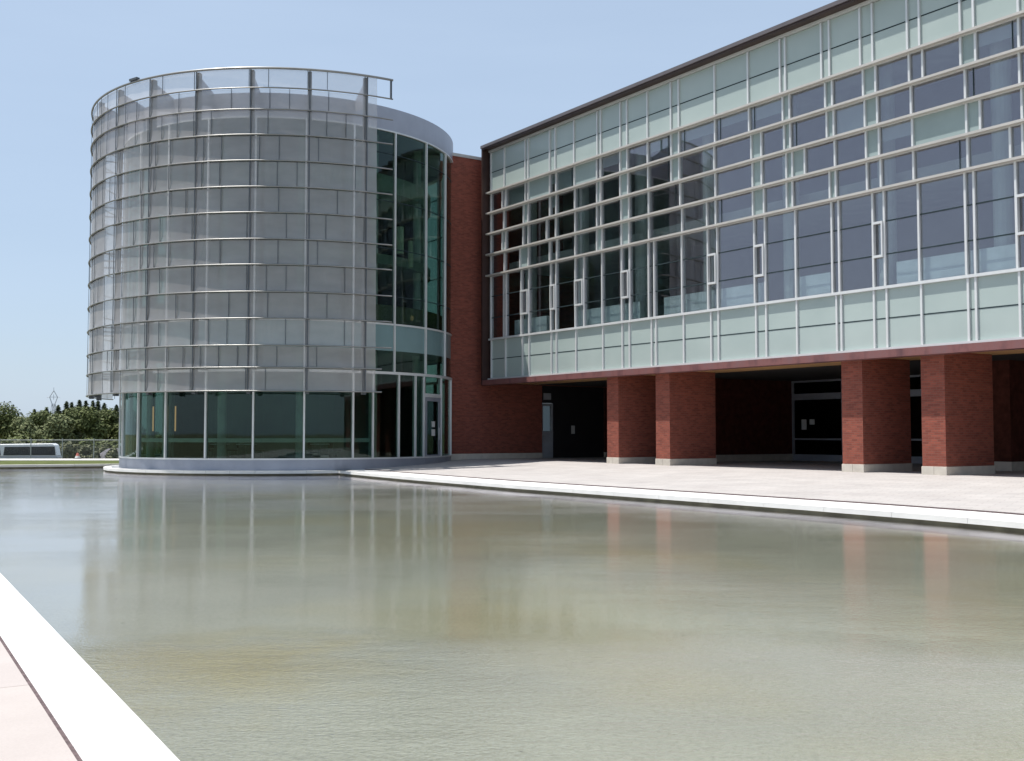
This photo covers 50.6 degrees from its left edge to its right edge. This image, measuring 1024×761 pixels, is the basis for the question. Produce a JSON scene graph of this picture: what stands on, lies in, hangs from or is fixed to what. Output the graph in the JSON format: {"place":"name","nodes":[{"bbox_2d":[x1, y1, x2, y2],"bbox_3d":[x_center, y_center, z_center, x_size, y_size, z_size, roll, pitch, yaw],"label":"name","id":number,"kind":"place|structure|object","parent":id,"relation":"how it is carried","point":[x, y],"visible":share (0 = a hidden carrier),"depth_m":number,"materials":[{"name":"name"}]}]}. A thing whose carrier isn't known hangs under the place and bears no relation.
{"place":"outdoors","nodes":[
{"label":"outdoors","id":0,"kind":"place"},
{"bbox_2d":[0,443,61,458],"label":"parked van","id":1,"kind":"object","parent":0,"point":[39,447],"visible":0.31,"depth_m":82.83,"materials":[{"name":"white paint"}]},
{"bbox_2d":[0,641,76,760],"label":"walkway","id":2,"kind":"structure","parent":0,"point":[29,731],"depth_m":5.95,"materials":[{"name":"pink concrete"}]},
{"bbox_2d":[0,461,118,464],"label":"lawn","id":3,"kind":"structure","parent":0,"point":[51,462],"depth_m":61.61,"materials":[{"name":"green plant"}]},
{"bbox_2d":[0,459,118,460],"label":"path","id":4,"kind":"structure","parent":0,"point":[59,459],"depth_m":67.05,"materials":[{"name":"concrete"}]},
{"bbox_2d":[0,0,836,434],"label":"sky","id":5,"kind":"structure","parent":0,"point":[482,72],"materials":[{"name":"blue"}]},
{"bbox_2d":[0,518,1023,760],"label":"pool floor","id":6,"kind":"structure","parent":0,"point":[541,621],"depth_m":9.02,"materials":[{"name":"concrete"}]},
{"bbox_2d":[0,467,1023,760],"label":"water","id":7,"kind":"structure","parent":0,"point":[114,517],"depth_m":16.35,"materials":[{"name":"liquid"}]},
{"bbox_2d":[0,466,1023,531],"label":"pool wall","id":8,"kind":"structure","parent":0,"point":[872,517],"depth_m":26.53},
{"bbox_2d":[0,464,118,466],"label":"pool coping","id":9,"kind":"object","parent":8,"relation":"on","point":[49,465],"visible":0.39,"depth_m":56.53,"materials":[{"name":"concrete"}]},
{"bbox_2d":[0,573,179,760],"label":"pool coping","id":10,"kind":"object","parent":8,"relation":"on","point":[96,717],"visible":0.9,"depth_m":6.68,"materials":[{"name":"white stone"}]},
{"bbox_2d":[0,469,1023,760],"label":"paving joint","id":11,"kind":"object","parent":10,"relation":"on","point":[64,737],"visible":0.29,"depth_m":22.74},
{"bbox_2d":[337,470,1023,528],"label":"pool coping","id":12,"kind":"object","parent":8,"relation":"on","point":[983,518],"visible":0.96,"depth_m":26.19,"materials":[{"name":"concrete"}]},
{"bbox_2d":[155,435,1021,513],"bbox_3d":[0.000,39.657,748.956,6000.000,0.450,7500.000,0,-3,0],"label":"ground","id":13,"kind":"structure","parent":0,"point":[566,483],"depth_m":65.55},
{"bbox_2d":[0,401,23,443],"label":"leafy tree","id":14,"kind":"object","parent":13,"relation":"on","point":[8,414],"visible":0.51,"depth_m":116.96,"materials":[{"name":"green plant"}]},
{"bbox_2d":[9,415,41,443],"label":"leafy tree","id":15,"kind":"object","parent":13,"relation":"on","point":[23,424],"visible":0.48,"depth_m":115.15,"materials":[{"name":"green plant"}]},
{"bbox_2d":[26,409,52,433],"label":"leafy tree","id":16,"kind":"object","parent":13,"relation":"on","point":[39,417],"visible":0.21,"depth_m":127.39,"materials":[{"name":"green plant"}]},
{"bbox_2d":[31,413,75,445],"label":"leafy tree","id":17,"kind":"object","parent":13,"relation":"on","point":[57,427],"visible":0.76,"depth_m":111.22,"materials":[{"name":"green plant"}]},
{"bbox_2d":[47,390,59,412],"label":"power pylon","id":18,"kind":"object","parent":13,"relation":"on","point":[54,407],"visible":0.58,"depth_m":520.10,"materials":[{"name":"metal"}]},
{"bbox_2d":[54,405,62,414],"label":"conifer tree","id":19,"kind":"object","parent":13,"relation":"on","point":[58,409],"visible":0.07,"depth_m":139.82,"materials":[{"name":"green plant"}]},
{"bbox_2d":[61,401,68,412],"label":"conifer tree","id":20,"kind":"object","parent":13,"relation":"on","point":[66,405],"visible":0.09,"depth_m":140.80,"materials":[{"name":"green plant"}]},
{"bbox_2d":[59,441,77,458],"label":"bush","id":21,"kind":"object","parent":13,"relation":"on","point":[68,454],"visible":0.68,"depth_m":96.47,"materials":[{"name":"green plant"}]},
{"bbox_2d":[62,406,83,443],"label":"leafy tree","id":22,"kind":"object","parent":13,"relation":"on","point":[72,413],"visible":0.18,"depth_m":117.31,"materials":[{"name":"green plant"}]},
{"bbox_2d":[71,444,81,458],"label":"bush","id":23,"kind":"object","parent":13,"relation":"on","point":[78,446],"visible":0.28,"depth_m":97.48,"materials":[{"name":"green plant"}]},
{"bbox_2d":[75,400,84,438],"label":"conifer tree","id":24,"kind":"object","parent":13,"relation":"on","point":[79,404],"visible":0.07,"depth_m":139.88,"materials":[{"name":"green plant"}]},
{"bbox_2d":[0,428,161,454],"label":"undergrowth","id":25,"kind":"object","parent":13,"relation":"on","point":[21,438],"visible":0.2,"depth_m":111.06,"materials":[{"name":"green plant"}]},
{"bbox_2d":[0,438,161,458],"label":"wire fence","id":26,"kind":"object","parent":13,"relation":"on","point":[31,441],"visible":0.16,"depth_m":79.82,"materials":[{"name":"metal"}]},
{"bbox_2d":[78,444,92,458],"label":"bush","id":27,"kind":"object","parent":13,"relation":"on","point":[85,454],"visible":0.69,"depth_m":95.57,"materials":[{"name":"green plant"}]},
{"bbox_2d":[74,406,110,449],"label":"leafy tree","id":28,"kind":"object","parent":13,"relation":"on","point":[90,422],"visible":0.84,"depth_m":114.20,"materials":[{"name":"green plant"}]},
{"bbox_2d":[89,450,99,458],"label":"bush","id":29,"kind":"object","parent":13,"relation":"on","point":[96,454],"visible":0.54,"depth_m":94.53,"materials":[{"name":"green plant"}]},
{"bbox_2d":[95,400,100,411],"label":"conifer tree","id":30,"kind":"object","parent":13,"relation":"on","point":[97,404],"visible":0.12,"depth_m":140.90,"materials":[{"name":"green plant"}]},
{"bbox_2d":[94,443,109,453],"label":"bush","id":31,"kind":"object","parent":13,"relation":"on","point":[102,447],"visible":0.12,"depth_m":102.46,"materials":[{"name":"green plant"}]},
{"bbox_2d":[87,408,126,446],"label":"leafy tree","id":32,"kind":"object","parent":13,"relation":"on","point":[109,417],"visible":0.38,"depth_m":117.62,"materials":[{"name":"green plant"}]},
{"bbox_2d":[104,448,118,458],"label":"bush","id":33,"kind":"object","parent":13,"relation":"on","point":[112,453],"visible":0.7,"depth_m":93.52,"materials":[{"name":"green plant"}]},
{"bbox_2d":[100,448,126,458],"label":"gravel heap","id":34,"kind":"object","parent":13,"relation":"on","point":[103,453],"visible":0.19,"depth_m":95.12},
{"bbox_2d":[108,410,145,450],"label":"leafy tree","id":35,"kind":"object","parent":13,"relation":"on","point":[115,429],"visible":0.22,"depth_m":117.23,"materials":[{"name":"green plant"}]},
{"bbox_2d":[86,67,452,474],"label":"rotunda","id":36,"kind":"structure","parent":13,"relation":"on","point":[290,317],"depth_m":50.09,"materials":[{"name":"grey metal"}]},
{"bbox_2d":[152,382,153,430],"bbox_3d":[-16.307,0.463,49.263,0.071,3.680,0.071,0,-3,0],"label":"tube lamp","id":37,"kind":"object","parent":36,"relation":"hanging from","point":[153,410],"visible":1,"depth_m":49.19,"materials":[{"name":"brown"}]},
{"bbox_2d":[174,349,176,430],"bbox_3d":[-15.034,0.422,48.425,0.071,3.680,0.071,0,-3,0],"label":"tube lamp","id":38,"kind":"object","parent":36,"relation":"hanging from","point":[175,402],"visible":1,"depth_m":48.35,"materials":[{"name":"white"}]},
{"bbox_2d":[201,442,213,457],"bbox_3d":[-14.074,3.218,50.106,0.460,0.900,0.440,0,-3,2],"label":"cafe chair","id":39,"kind":"object","parent":36,"relation":"on","point":[211,446],"visible":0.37,"depth_m":49.92,"materials":[{"name":"black plastic"}]},
{"bbox_2d":[305,442,312,457],"bbox_3d":[-9.391,3.185,49.427,0.460,0.900,0.440,3,-4,-44],"label":"cafe chair","id":40,"kind":"object","parent":36,"relation":"on","point":[309,445],"visible":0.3,"depth_m":49.53,"materials":[{"name":"black plastic"}]},
{"bbox_2d":[310,444,328,457],"bbox_3d":[-8.833,3.280,49.740,0.900,0.740,0.900,0,-3,0],"label":"cafe table","id":41,"kind":"object","parent":36,"relation":"on","point":[319,447],"visible":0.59,"depth_m":49.58,"materials":[{"name":"metal"}]},
{"bbox_2d":[328,442,340,457],"bbox_3d":[-8.173,3.206,49.855,0.460,0.900,0.440,2,-3,-34],"label":"cafe chair","id":42,"kind":"object","parent":36,"relation":"on","point":[330,445],"visible":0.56,"depth_m":49.77,"materials":[{"name":"black plastic"}]},
{"bbox_2d":[396,224,404,253],"bbox_3d":[-5.279,-7.431,50.900,0.444,2.950,0.444,0,-3,0],"label":"tube lamp","id":43,"kind":"object","parent":36,"relation":"hanging from","point":[399,237],"visible":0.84,"depth_m":50.70,"materials":[{"name":"green plastic"}]},
{"bbox_2d":[408,236,413,267],"bbox_3d":[-4.818,-7.125,51.510,0.289,3.500,0.289,0,-3,0],"label":"tube lamp","id":44,"kind":"object","parent":36,"relation":"hanging from","point":[410,255],"visible":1,"depth_m":51.35,"materials":[{"name":"glass"}]},
{"bbox_2d":[424,397,440,461],"bbox_3d":[-3.788,2.368,52.048,0.179,3.090,1.650,-1,-3,24],"label":"door","id":45,"kind":"structure","parent":36,"relation":"in","point":[432,405],"depth_m":52.07,"materials":[{"name":"glass"}]},
{"bbox_2d":[371,457,1023,513],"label":"plaza","id":46,"kind":"structure","parent":0,"point":[1000,491],"depth_m":33.87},
{"bbox_2d":[444,0,1023,474],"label":"brick wing","id":47,"kind":"structure","parent":46,"relation":"on","point":[800,238],"depth_m":42.87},
{"bbox_2d":[503,232,504,249],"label":"window","id":48,"kind":"structure","parent":47,"relation":"in","point":[503,232],"depth_m":54.70,"materials":[{"name":"green glass"}]},
{"bbox_2d":[508,184,523,205],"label":"window","id":49,"kind":"structure","parent":47,"relation":"in","point":[516,194],"depth_m":54.02,"materials":[{"name":"grey glass"}]},
{"bbox_2d":[521,248,526,266],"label":"window","id":50,"kind":"structure","parent":47,"relation":"in","point":[523,251],"depth_m":53.18,"materials":[{"name":"grey glass"}]},
{"bbox_2d":[520,269,527,314],"bbox_3d":[0.622,-3.853,52.907,0.165,3.160,0.608,2,-3,-34],"label":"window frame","id":51,"kind":"structure","parent":47,"relation":"in","point":[526,290],"depth_m":52.98,"materials":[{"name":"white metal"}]},
{"bbox_2d":[525,204,526,221],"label":"window","id":52,"kind":"structure","parent":47,"relation":"in","point":[526,204],"depth_m":53.12,"materials":[{"name":"green glass"}]},
{"bbox_2d":[529,176,548,198],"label":"window","id":53,"kind":"structure","parent":47,"relation":"in","point":[539,187],"depth_m":52.27,"materials":[{"name":"green glass"}]},
{"bbox_2d":[530,264,549,311],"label":"tall window","id":54,"kind":"structure","parent":47,"relation":"in","point":[549,264],"depth_m":52.00,"materials":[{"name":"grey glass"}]},
{"bbox_2d":[542,403,552,457],"bbox_3d":[1.884,2.726,58.614,0.760,2.980,0.200,2,-3,-34],"label":"door","id":55,"kind":"structure","parent":47,"relation":"in","point":[547,408],"depth_m":58.62,"materials":[{"name":"metal"}]},
{"bbox_2d":[549,284,554,309],"bbox_3d":[1.943,-3.946,51.005,0.165,3.160,0.358,2,-3,-34],"label":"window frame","id":56,"kind":"structure","parent":47,"relation":"in","point":[550,286],"depth_m":51.04,"materials":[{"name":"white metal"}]},
{"bbox_2d":[558,168,572,189],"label":"window","id":57,"kind":"structure","parent":47,"relation":"in","point":[565,178],"depth_m":50.63,"materials":[{"name":"grey glass"}]},
{"bbox_2d":[574,257,582,305],"bbox_3d":[3.069,-4.029,49.327,0.165,3.160,0.588,2,-3,-34],"label":"window frame","id":58,"kind":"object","parent":47,"relation":"in","point":[575,281],"depth_m":49.40,"materials":[{"name":"white metal"}]},
{"bbox_2d":[576,160,595,184],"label":"window","id":59,"kind":"structure","parent":47,"relation":"in","point":[585,172],"depth_m":49.24,"materials":[{"name":"green glass"}]},
{"bbox_2d":[598,229,600,249],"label":"window","id":60,"kind":"structure","parent":47,"relation":"in","point":[599,231],"depth_m":48.30,"materials":[{"name":"green glass"}]},
{"bbox_2d":[603,153,618,167],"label":"window","id":61,"kind":"structure","parent":47,"relation":"in","point":[613,159],"depth_m":47.86,"materials":[{"name":"grey glass"}]},
{"bbox_2d":[603,272,620,299],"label":"tall window","id":62,"kind":"structure","parent":47,"relation":"in","point":[615,272],"depth_m":47.46,"materials":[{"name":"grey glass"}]},
{"bbox_2d":[621,150,625,170],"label":"window","id":63,"kind":"structure","parent":47,"relation":"in","point":[623,153],"depth_m":47.08,"materials":[{"name":"green glass"}]},
{"bbox_2d":[622,174,626,194],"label":"window","id":64,"kind":"structure","parent":47,"relation":"in","point":[624,177],"depth_m":46.97,"materials":[{"name":"green glass"}]},
{"bbox_2d":[620,270,628,298],"bbox_3d":[4.891,-4.161,46.644,0.165,3.160,0.478,2,-3,-34],"label":"window frame","id":65,"kind":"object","parent":47,"relation":"in","point":[624,271],"depth_m":46.73,"materials":[{"name":"white metal"}]},
{"bbox_2d":[623,198,627,218],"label":"window","id":66,"kind":"structure","parent":47,"relation":"in","point":[625,201],"depth_m":46.87,"materials":[{"name":"green glass"}]},
{"bbox_2d":[623,222,627,243],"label":"window","id":67,"kind":"structure","parent":47,"relation":"in","point":[625,225],"depth_m":46.82,"materials":[{"name":"green glass"}]},
{"bbox_2d":[650,136,669,155],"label":"window","id":68,"kind":"structure","parent":47,"relation":"in","point":[662,143],"depth_m":45.20,"materials":[{"name":"blue glass"}]},
{"bbox_2d":[655,260,680,291],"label":"tall window","id":69,"kind":"structure","parent":47,"relation":"in","point":[677,260],"depth_m":44.47,"materials":[{"name":"black metal"}]},
{"bbox_2d":[673,132,677,154],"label":"window","id":70,"kind":"structure","parent":47,"relation":"in","point":[675,136],"depth_m":44.34,"materials":[{"name":"green glass"}]},
{"bbox_2d":[673,158,677,180],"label":"window","id":71,"kind":"structure","parent":47,"relation":"in","point":[675,161],"depth_m":44.30,"materials":[{"name":"green glass"}]},
{"bbox_2d":[683,255,706,286],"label":"tall window","id":72,"kind":"structure","parent":47,"relation":"in","point":[703,255],"depth_m":43.15,"materials":[{"name":"black metal"}]},
{"bbox_2d":[682,121,713,150],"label":"window","id":73,"kind":"structure","parent":47,"relation":"in","point":[708,128],"depth_m":43.38,"materials":[{"name":"blue glass"}]},
{"bbox_2d":[707,253,716,284],"bbox_3d":[7.835,-4.375,42.310,0.165,3.160,0.468,2,-3,-34],"label":"window frame","id":74,"kind":"structure","parent":47,"relation":"in","point":[712,254],"depth_m":42.30,"materials":[{"name":"white metal"}]},
{"bbox_2d":[718,110,747,139],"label":"window","id":75,"kind":"structure","parent":47,"relation":"in","point":[741,116],"depth_m":41.80,"materials":[{"name":"blue glass"}]},
{"bbox_2d":[719,246,752,281],"bbox_3d":[8.561,-4.443,41.319,0.019,1.140,1.850,2,-3,-34],"label":"tall window","id":76,"kind":"structure","parent":47,"relation":"in","point":[750,246],"depth_m":41.32,"materials":[{"name":"black metal"}]},
{"bbox_2d":[753,133,759,157],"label":"window","id":77,"kind":"structure","parent":47,"relation":"in","point":[756,137],"depth_m":40.64,"materials":[{"name":"green glass"}]},
{"bbox_2d":[754,161,759,185],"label":"window","id":78,"kind":"structure","parent":47,"relation":"in","point":[757,164],"depth_m":40.59,"materials":[{"name":"green glass"}]},
{"bbox_2d":[754,189,762,214],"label":"window","id":79,"kind":"structure","parent":47,"relation":"in","point":[758,194],"depth_m":40.47,"materials":[{"name":"green glass"}]},
{"bbox_2d":[753,244,763,277],"bbox_3d":[9.213,-4.474,40.280,0.165,3.160,0.478,2,-3,-34],"label":"window frame","id":80,"kind":"structure","parent":47,"relation":"in","point":[755,247],"depth_m":40.37,"materials":[{"name":"white metal"}]},
{"bbox_2d":[752,99,781,128],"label":"window","id":81,"kind":"structure","parent":47,"relation":"in","point":[774,107],"depth_m":40.36,"materials":[{"name":"blue glass"}]},
{"bbox_2d":[766,238,794,273],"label":"tall window","id":82,"kind":"structure","parent":47,"relation":"in","point":[792,238],"depth_m":39.47,"materials":[{"name":"black metal"}]},
{"bbox_2d":[784,96,787,119],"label":"window","id":83,"kind":"structure","parent":47,"relation":"in","point":[786,97],"depth_m":39.49,"materials":[{"name":"green glass"}]},
{"bbox_2d":[786,124,788,148],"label":"window","id":84,"kind":"structure","parent":47,"relation":"in","point":[787,126],"depth_m":39.40,"materials":[{"name":"green glass"}]},
{"bbox_2d":[788,153,790,177],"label":"window","id":85,"kind":"structure","parent":47,"relation":"in","point":[789,154],"depth_m":39.29,"materials":[{"name":"green glass"}]},
{"bbox_2d":[788,182,790,206],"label":"window","id":86,"kind":"structure","parent":47,"relation":"in","point":[789,183],"depth_m":39.24,"materials":[{"name":"green glass"}]},
{"bbox_2d":[794,149,803,175],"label":"window","id":87,"kind":"structure","parent":47,"relation":"in","point":[798,155],"depth_m":38.92,"materials":[{"name":"green glass"}]},
{"bbox_2d":[797,231,830,268],"bbox_3d":[10.669,-4.596,38.216,0.019,1.140,1.540,2,-3,-34],"label":"tall window","id":88,"kind":"structure","parent":47,"relation":"in","point":[828,231],"depth_m":38.25,"materials":[{"name":"black metal"}]},
{"bbox_2d":[791,379,841,456],"bbox_3d":[14.690,1.813,52.176,0.220,3.670,3.000,2,-3,-34],"label":"undercroft window","id":89,"kind":"structure","parent":47,"relation":"in","point":[819,400],"depth_m":52.15,"materials":[{"name":"black glass"}]},
{"bbox_2d":[827,81,830,106],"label":"window","id":90,"kind":"structure","parent":47,"relation":"in","point":[828,83],"depth_m":37.87,"materials":[{"name":"green glass"}]},
{"bbox_2d":[828,111,832,136],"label":"window","id":91,"kind":"structure","parent":47,"relation":"in","point":[829,113],"depth_m":37.79,"materials":[{"name":"green glass"}]},
{"bbox_2d":[831,171,834,197],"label":"window","id":92,"kind":"structure","parent":47,"relation":"in","point":[832,173],"depth_m":37.63,"materials":[{"name":"green glass"}]},
{"bbox_2d":[841,381,842,456],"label":"undercroft window","id":93,"kind":"structure","parent":47,"relation":"in","point":[841,381],"depth_m":50.90,"materials":[{"name":"black glass"}]},
{"bbox_2d":[837,102,863,133],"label":"window","id":94,"kind":"structure","parent":47,"relation":"in","point":[849,118],"depth_m":37.17,"materials":[{"name":"blue glass"}]},
{"bbox_2d":[840,223,871,261],"bbox_3d":[11.685,-4.670,36.720,0.019,1.140,1.320,2,-3,-34],"label":"tall window","id":95,"kind":"structure","parent":47,"relation":"in","point":[870,223],"depth_m":36.73,"materials":[{"name":"black metal"}]},
{"bbox_2d":[865,67,873,94],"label":"window","id":96,"kind":"structure","parent":47,"relation":"in","point":[869,73],"depth_m":36.48,"materials":[{"name":"green glass"}]},
{"bbox_2d":[866,97,875,125],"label":"window","id":97,"kind":"structure","parent":47,"relation":"in","point":[871,103],"depth_m":36.38,"materials":[{"name":"green glass"}]},
{"bbox_2d":[868,129,877,156],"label":"window","id":98,"kind":"structure","parent":47,"relation":"in","point":[873,134],"depth_m":36.29,"materials":[{"name":"green glass"}]},
{"bbox_2d":[872,221,883,258],"bbox_3d":[12.165,-4.689,35.932,0.165,3.160,0.398,2,-3,-34],"label":"window frame","id":99,"kind":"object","parent":47,"relation":"in","point":[874,224],"depth_m":35.99,"materials":[{"name":"white metal"}]},
{"bbox_2d":[882,120,910,141],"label":"window","id":100,"kind":"structure","parent":47,"relation":"in","point":[895,131],"depth_m":35.60,"materials":[{"name":"blue glass"}]},
{"bbox_2d":[886,214,917,254],"bbox_3d":[12.695,-4.743,35.232,0.020,1.140,1.220,2,-3,-34],"label":"tall window","id":101,"kind":"structure","parent":47,"relation":"in","point":[916,214],"depth_m":35.25,"materials":[{"name":"black metal"}]},
{"bbox_2d":[910,375,921,458],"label":"undercroft window","id":102,"kind":"structure","parent":47,"relation":"in","point":[915,380],"depth_m":47.64,"materials":[{"name":"black glass"}]},
{"bbox_2d":[914,104,964,145],"bbox_3d":[13.523,-8.022,34.213,0.025,0.970,1.848,2,-3,-34],"label":"window","id":103,"kind":"structure","parent":47,"relation":"in","point":[950,122],"depth_m":34.21,"materials":[{"name":"green glass"}]},
{"bbox_2d":[920,205,963,248],"bbox_3d":[13.524,-4.803,34.013,0.020,1.140,1.570,2,-3,-34],"label":"tall window","id":104,"kind":"structure","parent":47,"relation":"in","point":[963,205],"depth_m":34.00,"materials":[{"name":"black metal"}]},
{"bbox_2d":[959,140,960,168],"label":"window","id":105,"kind":"structure","parent":47,"relation":"in","point":[959,140],"depth_m":33.59,"materials":[{"name":"black glass"}]},
{"bbox_2d":[962,34,973,63],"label":"window","id":106,"kind":"structure","parent":47,"relation":"in","point":[967,41],"depth_m":33.46,"materials":[{"name":"green glass"}]},
{"bbox_2d":[968,101,978,131],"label":"window","id":107,"kind":"structure","parent":47,"relation":"in","point":[973,115],"depth_m":33.24,"materials":[{"name":"green glass"}]},
{"bbox_2d":[976,196,1014,239],"bbox_3d":[14.534,-4.876,32.525,0.019,1.140,1.270,2,-3,-34],"label":"tall window","id":108,"kind":"structure","parent":47,"relation":"in","point":[1010,196],"depth_m":32.53,"materials":[{"name":"black metal"}]},
{"bbox_2d":[978,20,1016,48],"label":"window","id":109,"kind":"structure","parent":47,"relation":"in","point":[1007,30],"depth_m":32.70,"materials":[{"name":"blue glass"}]},
{"bbox_2d":[1015,193,1023,235],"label":"window frame","id":110,"kind":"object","parent":47,"relation":"in","point":[1017,205],"depth_m":31.85,"materials":[{"name":"white metal"}]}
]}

